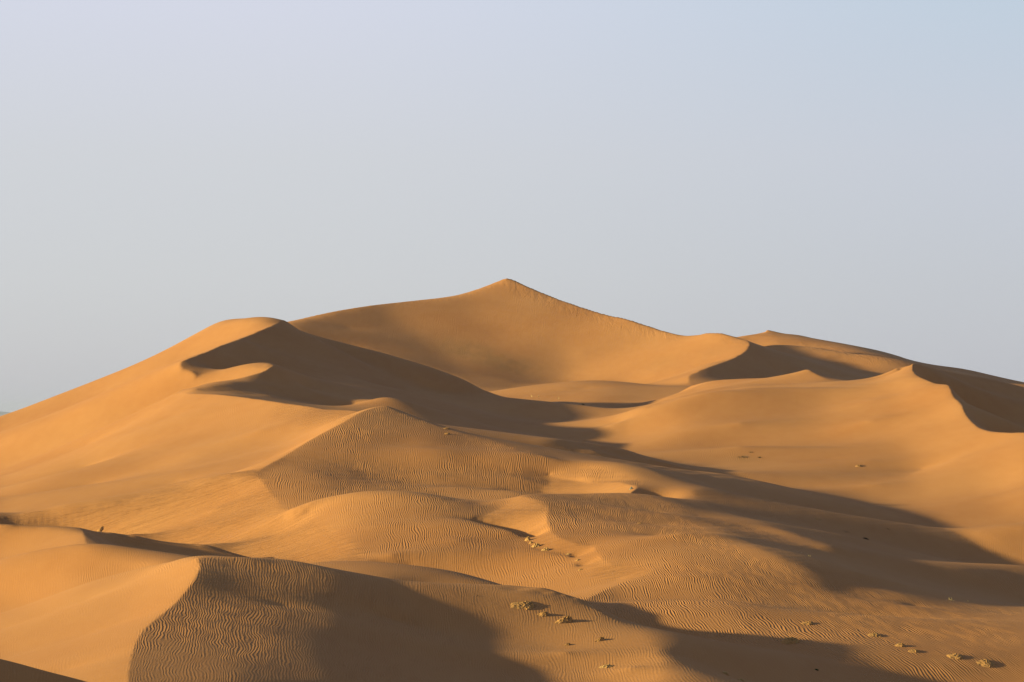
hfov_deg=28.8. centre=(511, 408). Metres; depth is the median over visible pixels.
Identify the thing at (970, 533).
sand ground
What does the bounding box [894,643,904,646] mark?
grass tuft
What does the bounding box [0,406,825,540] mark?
dune hill
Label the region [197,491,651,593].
dune hill
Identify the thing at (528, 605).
grass tuft
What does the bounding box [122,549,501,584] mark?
dune hill
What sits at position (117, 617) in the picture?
dune hill
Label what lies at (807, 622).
grass tuft
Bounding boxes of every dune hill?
[0,317,740,489]
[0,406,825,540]
[0,524,293,593]
[0,553,806,681]
[0,659,85,681]
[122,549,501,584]
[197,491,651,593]
[283,388,634,438]
[288,278,1023,386]
[402,494,1016,604]
[450,371,687,402]
[563,364,1023,482]
[737,330,1023,383]
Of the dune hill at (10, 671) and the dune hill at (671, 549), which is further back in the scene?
the dune hill at (671, 549)
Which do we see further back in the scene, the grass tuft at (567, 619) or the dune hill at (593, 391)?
the dune hill at (593, 391)
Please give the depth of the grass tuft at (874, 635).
115.61 m
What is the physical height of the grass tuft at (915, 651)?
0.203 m
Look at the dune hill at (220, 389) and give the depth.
391.86 m
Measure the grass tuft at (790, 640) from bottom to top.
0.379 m
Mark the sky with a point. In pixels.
(851, 172)
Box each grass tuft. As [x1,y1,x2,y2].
[510,600,533,609]
[537,611,548,616]
[555,616,571,623]
[599,664,612,667]
[781,637,799,643]
[801,621,813,624]
[868,633,881,636]
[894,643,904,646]
[908,649,919,652]
[946,653,962,658]
[976,659,995,667]
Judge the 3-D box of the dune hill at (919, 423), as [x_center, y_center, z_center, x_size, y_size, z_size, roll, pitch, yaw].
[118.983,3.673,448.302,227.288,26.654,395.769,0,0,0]
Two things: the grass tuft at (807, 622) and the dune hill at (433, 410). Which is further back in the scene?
the dune hill at (433, 410)
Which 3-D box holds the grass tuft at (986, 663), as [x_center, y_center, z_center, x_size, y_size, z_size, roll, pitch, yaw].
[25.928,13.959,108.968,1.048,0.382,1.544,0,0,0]
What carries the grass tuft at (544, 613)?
on the dune hill at (117, 617)
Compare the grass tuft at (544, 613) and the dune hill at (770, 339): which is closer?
the grass tuft at (544, 613)
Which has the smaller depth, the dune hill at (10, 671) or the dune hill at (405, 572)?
the dune hill at (10, 671)
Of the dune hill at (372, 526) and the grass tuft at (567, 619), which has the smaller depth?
the grass tuft at (567, 619)
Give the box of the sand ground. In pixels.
[0,429,1023,681]
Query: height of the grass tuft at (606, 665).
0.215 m
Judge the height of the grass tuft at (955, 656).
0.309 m
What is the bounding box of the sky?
[0,0,1023,411]
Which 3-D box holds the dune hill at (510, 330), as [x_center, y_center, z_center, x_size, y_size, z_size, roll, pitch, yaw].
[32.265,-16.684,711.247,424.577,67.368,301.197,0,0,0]
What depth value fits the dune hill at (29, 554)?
161.39 m

